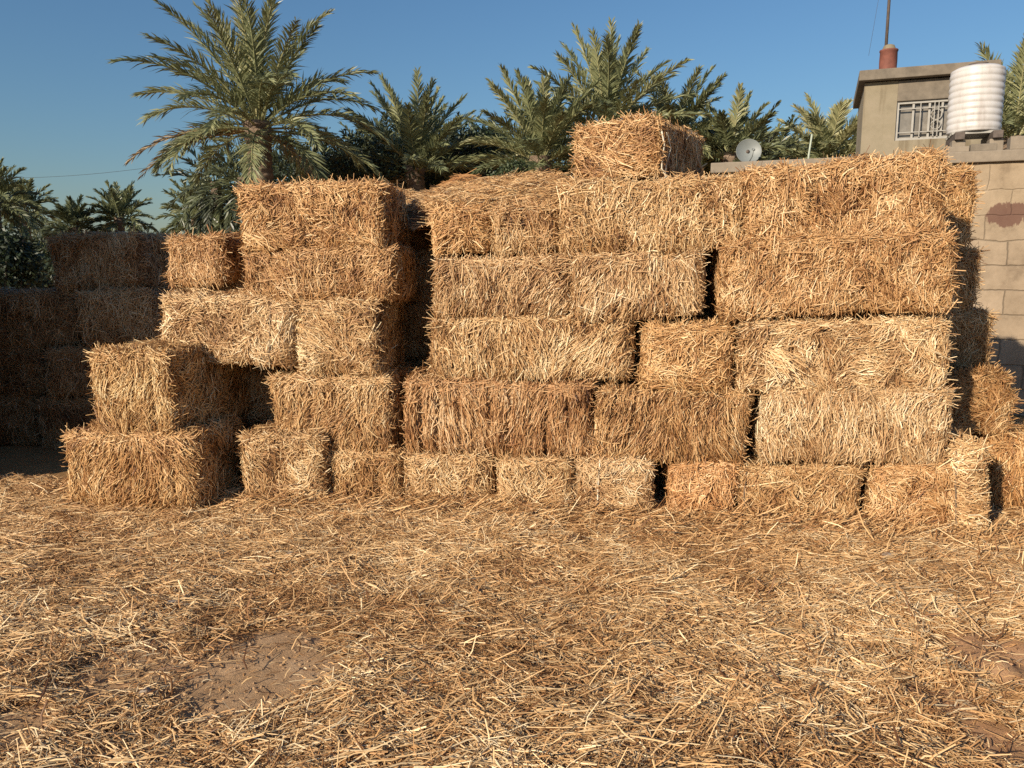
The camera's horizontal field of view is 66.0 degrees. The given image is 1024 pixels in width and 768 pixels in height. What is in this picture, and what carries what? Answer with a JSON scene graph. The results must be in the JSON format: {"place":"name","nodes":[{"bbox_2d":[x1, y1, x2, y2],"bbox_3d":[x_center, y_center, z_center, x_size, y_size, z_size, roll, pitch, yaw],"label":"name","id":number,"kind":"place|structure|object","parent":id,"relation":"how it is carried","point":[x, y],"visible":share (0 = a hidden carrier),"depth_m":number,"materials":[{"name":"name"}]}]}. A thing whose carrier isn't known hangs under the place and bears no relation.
{"place":"outdoors","nodes":[
{"label":"outdoors","id":0,"kind":"place"},
{"bbox_2d":[0,415,1023,767],"bbox_3d":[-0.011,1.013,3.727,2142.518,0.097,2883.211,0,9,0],"label":"ground","id":1,"kind":"structure","parent":0,"point":[32,461],"depth_m":3.04,"materials":[{"name":"soil"}]},
{"bbox_2d":[0,388,45,446],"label":"straw bale","id":2,"kind":"object","parent":1,"relation":"on","point":[19,423],"visible":0.51,"depth_m":6.74},
{"bbox_2d":[0,343,61,398],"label":"straw bale","id":3,"kind":"object","parent":2,"relation":"on","point":[20,367],"visible":0.46,"depth_m":6.67},
{"bbox_2d":[0,279,85,349],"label":"straw bale","id":4,"kind":"object","parent":3,"relation":"on","point":[39,316],"visible":0.77,"depth_m":6.60},
{"bbox_2d":[0,157,47,239],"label":"date palm","id":5,"kind":"object","parent":1,"relation":"on","point":[5,187],"visible":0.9,"depth_m":33.25,"materials":[{"name":"green plant"}]},
{"bbox_2d":[0,216,53,291],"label":"bush","id":6,"kind":"object","parent":1,"relation":"on","point":[19,266],"visible":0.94,"depth_m":13.72,"materials":[{"name":"green plant"}]},
{"bbox_2d":[0,177,59,245],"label":"date palm","id":7,"kind":"object","parent":1,"relation":"on","point":[41,221],"visible":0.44,"depth_m":44.83,"materials":[{"name":"green plant"}]},
{"bbox_2d":[32,392,97,449],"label":"straw bale","id":8,"kind":"object","parent":1,"relation":"on","point":[56,416],"visible":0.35,"depth_m":6.63},
{"bbox_2d":[38,342,125,399],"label":"straw bale","id":9,"kind":"object","parent":8,"relation":"on","point":[66,368],"visible":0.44,"depth_m":6.57},
{"bbox_2d":[71,280,176,354],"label":"straw bale","id":10,"kind":"object","parent":9,"relation":"on","point":[111,315],"visible":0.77,"depth_m":6.45},
{"bbox_2d":[43,224,190,291],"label":"straw bale","id":11,"kind":"object","parent":10,"relation":"on","point":[86,259],"visible":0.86,"depth_m":6.48},
{"bbox_2d":[38,194,111,239],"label":"date palm","id":12,"kind":"object","parent":1,"relation":"on","point":[72,214],"visible":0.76,"depth_m":42.73,"materials":[{"name":"green plant"}]},
{"bbox_2d":[31,243,178,290],"bbox_3d":[-11.507,-3.248,23.714,7.052,2.484,6.741,0,9,0],"label":"bush","id":13,"kind":"object","parent":1,"relation":"on","point":[49,268],"visible":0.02,"depth_m":22.58,"materials":[{"name":"green plant"}]},
{"bbox_2d":[83,179,158,233],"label":"date palm","id":14,"kind":"object","parent":1,"relation":"on","point":[116,208],"visible":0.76,"depth_m":44.61,"materials":[{"name":"green plant"}]},
{"bbox_2d":[138,687,151,696],"bbox_3d":[-1.325,1.115,2.851,0.046,0.028,0.038,0,9,0],"label":"stone","id":15,"kind":"object","parent":1,"relation":"on","point":[149,689],"visible":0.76,"depth_m":2.84,"materials":[{"name":"beige stone"}]},
{"bbox_2d":[56,410,244,511],"bbox_3d":[-2.399,0.514,5.310,1.069,0.687,0.736,2,9,10],"label":"straw bale","id":16,"kind":"object","parent":1,"relation":"on","point":[190,467],"visible":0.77,"depth_m":5.03},
{"bbox_2d":[81,336,255,439],"bbox_3d":[-2.276,-0.021,5.386,0.692,0.672,1.057,2,9,14],"label":"straw bale","id":17,"kind":"object","parent":16,"relation":"on","point":[153,384],"visible":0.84,"depth_m":4.98},
{"bbox_2d":[155,285,300,373],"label":"straw bale","id":18,"kind":"object","parent":17,"relation":"on","point":[238,327],"visible":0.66,"depth_m":5.14},
{"bbox_2d":[161,225,244,291],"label":"straw bale","id":19,"kind":"object","parent":18,"relation":"on","point":[212,259],"visible":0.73,"depth_m":5.48},
{"bbox_2d":[152,175,227,235],"bbox_3d":[-15.735,-7.426,39.487,3.863,5.999,4.318,-6,11,-37],"label":"date palm","id":20,"kind":"object","parent":1,"relation":"on","point":[176,222],"visible":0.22,"depth_m":38.55,"materials":[{"name":"green plant"}]},
{"bbox_2d":[107,0,392,187],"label":"date palm","id":21,"kind":"object","parent":1,"relation":"on","point":[257,89],"visible":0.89,"depth_m":19.39,"materials":[{"name":"green plant"}]},
{"bbox_2d":[236,422,264,472],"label":"straw bale","id":22,"kind":"object","parent":1,"relation":"on","point":[249,425],"visible":0.01,"depth_m":5.77},
{"bbox_2d":[236,364,295,426],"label":"straw bale","id":23,"kind":"object","parent":22,"relation":"on","point":[261,402],"visible":0.19,"depth_m":5.69},
{"bbox_2d":[235,412,333,502],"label":"straw bale","id":24,"kind":"object","parent":1,"relation":"on","point":[276,462],"visible":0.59,"depth_m":5.13},
{"bbox_2d":[326,439,406,499],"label":"straw bale","id":25,"kind":"object","parent":1,"relation":"on","point":[370,473],"visible":0.58,"depth_m":5.14},
{"bbox_2d":[261,363,413,453],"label":"straw bale","id":26,"kind":"object","parent":25,"relation":"on","point":[359,413],"visible":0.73,"depth_m":5.13},
{"bbox_2d":[287,292,408,379],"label":"straw bale","id":27,"kind":"object","parent":26,"relation":"on","point":[358,336],"visible":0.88,"depth_m":5.06},
{"bbox_2d":[239,236,418,305],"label":"straw bale","id":28,"kind":"object","parent":27,"relation":"on","point":[311,273],"visible":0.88,"depth_m":5.03},
{"bbox_2d":[231,173,411,257],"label":"straw bale","id":29,"kind":"object","parent":28,"relation":"on","point":[287,215],"visible":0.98,"depth_m":4.96},
{"bbox_2d":[273,127,477,190],"bbox_3d":[-4.733,-4.948,24.612,7.536,5.557,6.466,0,9,0],"label":"bush","id":30,"kind":"object","parent":1,"relation":"on","point":[342,168],"visible":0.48,"depth_m":23.09,"materials":[{"name":"green plant"}]},
{"bbox_2d":[329,66,499,192],"bbox_3d":[-2.858,-5.590,23.568,4.784,7.095,5.166,6,10,34],"label":"date palm","id":31,"kind":"object","parent":1,"relation":"on","point":[415,129],"visible":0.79,"depth_m":22.74,"materials":[{"name":"green plant"}]},
{"bbox_2d":[399,445,501,501],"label":"straw bale","id":32,"kind":"object","parent":1,"relation":"on","point":[461,474],"visible":0.62,"depth_m":5.09},
{"bbox_2d":[397,360,599,461],"bbox_3d":[-0.081,0.158,5.253,1.334,0.657,0.670,2,9,8],"label":"straw bale","id":33,"kind":"object","parent":32,"relation":"on","point":[471,415],"visible":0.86,"depth_m":4.99},
{"bbox_2d":[422,309,640,384],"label":"straw bale","id":34,"kind":"object","parent":33,"relation":"on","point":[541,347],"visible":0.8,"depth_m":4.91},
{"bbox_2d":[426,242,575,323],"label":"straw bale","id":35,"kind":"object","parent":34,"relation":"on","point":[487,285],"visible":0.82,"depth_m":4.87},
{"bbox_2d":[425,193,494,257],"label":"straw bale","id":36,"kind":"object","parent":35,"relation":"on","point":[452,234],"visible":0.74,"depth_m":4.88},
{"bbox_2d":[399,167,569,232],"bbox_3d":[-0.308,-1.253,5.372,2.018,0.496,1.127,2,9,12],"label":"straw heap","id":37,"kind":"object","parent":35,"relation":"on","point":[538,185],"visible":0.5,"depth_m":5.18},
{"bbox_2d":[431,168,486,190],"bbox_3d":[-0.334,-1.468,5.915,0.620,0.230,0.863,0,9,0],"label":"straw tuft","id":38,"kind":"object","parent":37,"relation":"on","point":[459,177],"visible":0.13,"depth_m":5.78,"materials":[{"name":"beige plant"}]},
{"bbox_2d":[484,195,561,259],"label":"straw bale","id":39,"kind":"object","parent":35,"relation":"on","point":[538,230],"visible":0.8,"depth_m":4.82},
{"bbox_2d":[415,120,528,181],"bbox_3d":[-1.587,-5.621,26.530,4.897,6.301,4.197,0,9,0],"label":"bush","id":40,"kind":"object","parent":1,"relation":"on","point":[469,149],"visible":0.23,"depth_m":25.39,"materials":[{"name":"green plant"}]},
{"bbox_2d":[486,156,535,177],"bbox_3d":[0.002,-3.536,19.706,1.030,4.193,1.116,7,11,37],"label":"bush","id":41,"kind":"object","parent":1,"relation":"on","point":[515,165],"visible":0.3,"depth_m":19.25,"materials":[{"name":"green plant"}]},
{"bbox_2d":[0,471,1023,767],"bbox_3d":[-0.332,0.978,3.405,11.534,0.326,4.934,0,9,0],"label":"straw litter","id":42,"kind":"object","parent":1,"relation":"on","point":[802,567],"visible":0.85,"depth_m":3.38,"materials":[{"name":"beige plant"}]},
{"bbox_2d":[1,622,1023,767],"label":"soil crumbs","id":43,"kind":"object","parent":1,"relation":"on","point":[95,681],"visible":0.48,"depth_m":3.01,"materials":[{"name":"brown soil"}]},
{"bbox_2d":[19,98,1023,289],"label":"palm grove","id":44,"kind":"object","parent":1,"relation":"on","point":[216,199],"visible":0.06,"depth_m":28.57,"materials":[{"name":"green plant"}]},
{"bbox_2d":[488,449,576,506],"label":"straw bale","id":45,"kind":"object","parent":1,"relation":"on","point":[544,477],"visible":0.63,"depth_m":4.97},
{"bbox_2d":[450,64,619,174],"bbox_3d":[0.934,-5.368,22.486,4.632,6.979,4.875,7,11,38],"label":"date palm","id":46,"kind":"object","parent":1,"relation":"on","point":[541,121],"visible":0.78,"depth_m":21.58,"materials":[{"name":"green plant"}]},
{"bbox_2d":[571,451,662,511],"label":"straw bale","id":47,"kind":"object","parent":1,"relation":"on","point":[628,481],"visible":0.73,"depth_m":4.93},
{"bbox_2d":[521,17,714,140],"bbox_3d":[2.906,-6.231,23.305,5.563,8.442,5.702,-2,9,-15],"label":"date palm","id":48,"kind":"object","parent":1,"relation":"on","point":[607,96],"visible":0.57,"depth_m":22.22,"materials":[{"name":"green plant"}]},
{"bbox_2d":[652,458,664,489],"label":"straw bale","id":49,"kind":"object","parent":1,"relation":"on","point":[659,479],"visible":0.03,"depth_m":5.50},
{"bbox_2d":[628,63,755,160],"bbox_3d":[5.099,-6.238,25.381,5.237,7.839,4.693,0,9,0],"label":"date palm","id":50,"kind":"object","parent":1,"relation":"on","point":[684,103],"visible":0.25,"depth_m":24.28,"materials":[{"name":"green plant"}]},
{"bbox_2d":[660,455,743,514],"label":"straw bale","id":51,"kind":"object","parent":1,"relation":"on","point":[698,484],"visible":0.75,"depth_m":4.86},
{"bbox_2d":[588,370,756,470],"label":"straw bale","id":52,"kind":"object","parent":51,"relation":"on","point":[630,417],"visible":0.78,"depth_m":4.85},
{"bbox_2d":[631,312,739,395],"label":"straw bale","id":53,"kind":"object","parent":52,"relation":"on","point":[695,353],"visible":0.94,"depth_m":4.75},
{"bbox_2d":[562,243,712,325],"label":"straw bale","id":54,"kind":"object","parent":53,"relation":"on","point":[626,285],"visible":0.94,"depth_m":4.72},
{"bbox_2d":[553,169,750,257],"bbox_3d":[0.870,-1.042,4.961,1.216,0.617,0.707,2,9,7],"label":"straw bale","id":55,"kind":"object","parent":54,"relation":"on","point":[658,215],"visible":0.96,"depth_m":4.67},
{"bbox_2d":[568,106,707,181],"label":"straw bale","id":56,"kind":"object","parent":55,"relation":"on","point":[642,147],"visible":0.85,"depth_m":5.06},
{"bbox_2d":[698,122,758,176],"bbox_3d":[6.251,-5.569,26.410,4.040,6.228,3.428,0,9,0],"label":"bush","id":57,"kind":"object","parent":1,"relation":"on","point":[708,160],"visible":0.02,"depth_m":25.41,"materials":[{"name":"green plant"}]},
{"bbox_2d":[679,82,793,176],"bbox_3d":[6.688,-5.598,24.392,3.724,6.866,3.816,3,9,19],"label":"date palm","id":58,"kind":"object","parent":1,"relation":"on","point":[722,137],"visible":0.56,"depth_m":23.68,"materials":[{"name":"green plant"}]},
{"bbox_2d":[733,442,869,520],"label":"straw bale","id":59,"kind":"object","parent":1,"relation":"on","point":[832,487],"visible":0.56,"depth_m":4.79},
{"bbox_2d":[746,380,960,473],"bbox_3d":[2.073,0.213,4.925,1.197,0.609,0.686,1,9,8],"label":"straw bale","id":60,"kind":"object","parent":59,"relation":"on","point":[865,425],"visible":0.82,"depth_m":4.65},
{"bbox_2d":[729,310,959,398],"bbox_3d":[1.975,-0.204,4.904,1.314,0.608,0.762,0,9,8],"label":"straw bale","id":61,"kind":"object","parent":60,"relation":"on","point":[860,350],"visible":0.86,"depth_m":4.61},
{"bbox_2d":[707,222,965,325],"bbox_3d":[1.908,-0.669,4.818,1.427,0.623,0.748,-1,8,8],"label":"straw bale","id":62,"kind":"object","parent":61,"relation":"on","point":[887,271],"visible":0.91,"depth_m":4.53},
{"bbox_2d":[733,140,955,242],"bbox_3d":[1.949,-1.095,4.866,1.225,0.645,0.893,-1,8,8],"label":"straw bale","id":63,"kind":"object","parent":62,"relation":"on","point":[835,195],"visible":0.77,"depth_m":4.50},
{"bbox_2d":[763,92,857,159],"bbox_3d":[12.009,-7.118,30.264,5.122,8.130,4.893,0,9,0],"label":"date palm","id":64,"kind":"object","parent":1,"relation":"on","point":[828,134],"visible":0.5,"depth_m":29.25,"materials":[{"name":"green plant"}]},
{"bbox_2d":[711,59,1023,415],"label":"block house","id":65,"kind":"structure","parent":1,"relation":"on","point":[903,109],"depth_m":8.22,"materials":[{"name":"concrete"}]},
{"bbox_2d":[736,139,761,161],"bbox_3d":[3.286,-3.083,10.822,0.279,0.570,0.334,-5,10,-30],"label":"satellite dish","id":66,"kind":"object","parent":65,"relation":"on","point":[748,149],"visible":0.96,"depth_m":10.87,"materials":[{"name":"metal"}]},
{"bbox_2d":[807,134,812,158],"bbox_3d":[3.708,-2.890,9.880,0.140,0.469,0.133,0,9,0],"label":"roof post","id":67,"kind":"object","parent":65,"relation":"on","point":[810,146],"visible":0.26,"depth_m":9.86,"materials":[{"name":"white metal"}]},
{"bbox_2d":[869,0,890,51],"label":"antenna mast","id":68,"kind":"object","parent":65,"relation":"on","point":[887,21],"visible":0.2,"depth_m":11.25,"materials":[{"name":"metal"}]},
{"bbox_2d":[879,44,898,68],"bbox_3d":[5.333,-4.605,11.167,0.248,0.398,0.248,0,9,0],"label":"chimney pot","id":69,"kind":"object","parent":65,"relation":"on","point":[888,58],"visible":0.63,"depth_m":11.07,"materials":[{"name":"red ceramic"}]},
{"bbox_2d":[894,99,948,140],"bbox_3d":[5.726,-3.665,10.950,0.714,0.524,0.120,3,9,21],"label":"window","id":70,"kind":"structure","parent":65,"relation":"in","point":[923,119],"depth_m":10.97,"materials":[{"name":"white paint"}]},
{"bbox_2d":[945,146,968,151],"bbox_3d":[4.638,-2.435,8.213,0.200,0.060,0.160,3,9,18],"label":"concrete block","id":71,"kind":"object","parent":65,"relation":"on","point":[959,149],"depth_m":8.14,"materials":[{"name":"beige concrete"}]},
{"bbox_2d":[944,130,1003,151],"bbox_3d":[5.457,-2.771,9.345,0.521,0.391,0.766,3,9,21],"label":"tank stand","id":72,"kind":"object","parent":65,"relation":"on","point":[954,139],"visible":0.48,"depth_m":9.11,"materials":[{"name":"concrete"}]},
{"bbox_2d":[946,62,1006,135],"bbox_3d":[5.475,-3.367,9.303,0.578,0.793,0.578,0,9,0],"label":"water tank","id":73,"kind":"object","parent":72,"relation":"on","point":[976,96],"visible":0.92,"depth_m":9.08,"materials":[{"name":"white plastic"}]},
{"bbox_2d":[969,143,996,150],"bbox_3d":[4.848,-2.429,8.122,0.240,0.075,0.160,3,9,21],"label":"concrete block","id":74,"kind":"object","parent":65,"relation":"on","point":[983,147],"depth_m":8.05,"materials":[{"name":"beige concrete"}]},
{"bbox_2d":[1007,136,1023,149],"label":"concrete block","id":75,"kind":"object","parent":65,"relation":"on","point":[1015,142],"depth_m":7.92,"materials":[{"name":"beige concrete"}]},
{"bbox_2d":[858,454,958,526],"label":"straw bale","id":76,"kind":"object","parent":1,"relation":"on","point":[921,493],"visible":0.64,"depth_m":4.68},
{"bbox_2d":[937,425,995,531],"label":"straw bale","id":77,"kind":"object","parent":1,"relation":"on","point":[970,480],"visible":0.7,"depth_m":4.59},
{"bbox_2d":[966,412,1023,510],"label":"straw bale","id":78,"kind":"object","parent":1,"relation":"on","point":[1005,468],"visible":0.39,"depth_m":4.99},
{"bbox_2d":[974,34,1023,149],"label":"date palm","id":79,"kind":"object","parent":1,"relation":"on","point":[1013,110],"visible":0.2,"depth_m":17.75,"materials":[{"name":"green plant"}]},
{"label":"straw bale","id":80,"kind":"object","parent":1,"relation":"on","visible":0},
{"bbox_2d":[944,360,1023,437],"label":"straw bale","id":81,"kind":"object","parent":80,"relation":"on","point":[988,401],"visible":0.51,"depth_m":5.08},
{"bbox_2d":[0,0,1023,238],"label":"sky","id":82,"kind":"structure","parent":0,"point":[66,111],"materials":[{"name":"blue"}]},
{"bbox_3d":[-22.494,-5.615,29.594,1.200,5.356,0.240,0,9,0],"label":"utility pole","id":83,"kind":"object","parent":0,"visible":0},
{"bbox_2d":[29,152,239,177],"bbox_3d":[-14.466,-6.801,24.562,18.608,0.765,0.009,5,10,30],"label":"overhead cable","id":84,"kind":"object","parent":83,"relation":"attached to","point":[133,169],"visible":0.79,"depth_m":22.70,"materials":[{"name":"black rubber"}]},
{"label":"straw bale","id":85,"kind":"object","parent":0,"visible":0},
{"bbox_2d":[397,357,432,370],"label":"straw bale","id":86,"kind":"object","parent":85,"relation":"on","point":[418,363],"visible":0.04,"depth_m":5.92},
{"bbox_2d":[399,299,439,361],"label":"straw bale","id":87,"kind":"object","parent":86,"relation":"on","point":[414,333],"visible":0.13,"depth_m":5.87},
{"bbox_2d":[404,244,492,305],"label":"straw bale","id":88,"kind":"object","parent":87,"relation":"on","point":[423,274],"visible":0.09,"depth_m":5.80},
{"bbox_2d":[406,225,433,251],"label":"straw bale","id":89,"kind":"object","parent":88,"relation":"on","point":[419,241],"visible":0.05,"depth_m":5.75},
{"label":"straw bale","id":90,"kind":"object","parent":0,"visible":0},
{"bbox_2d":[634,318,640,366],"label":"straw bale","id":91,"kind":"object","parent":90,"relation":"on","point":[636,325],"depth_m":5.37},
{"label":"straw bale","id":92,"kind":"object","parent":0,"visible":0},
{"bbox_2d":[681,309,805,318],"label":"straw bale","id":93,"kind":"object","parent":92,"relation":"on","point":[706,312],"depth_m":5.31},
{"bbox_2d":[702,254,714,314],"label":"straw bale","id":94,"kind":"object","parent":93,"relation":"on","point":[707,300],"visible":0.02,"depth_m":5.25},
{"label":"straw bale","id":95,"kind":"object","parent":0,"visible":0},
{"bbox_2d":[208,251,246,291],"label":"straw bale","id":96,"kind":"object","parent":95,"relation":"on","point":[235,285],"visible":0.06,"depth_m":5.58},
{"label":"straw bale","id":97,"kind":"object","parent":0,"visible":0},
{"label":"straw bale","id":98,"kind":"object","parent":97,"relation":"on","visible":0},
{"bbox_2d":[922,304,999,368],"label":"straw bale","id":99,"kind":"object","parent":98,"relation":"on","point":[971,327],"visible":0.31,"depth_m":5.27},
{"bbox_2d":[944,239,989,313],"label":"straw bale","id":100,"kind":"object","parent":99,"relation":"on","point":[969,261],"visible":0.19,"depth_m":5.22},
{"bbox_2d":[943,159,985,249],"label":"straw bale","id":101,"kind":"object","parent":100,"relation":"on","point":[960,205],"visible":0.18,"depth_m":5.15}
]}

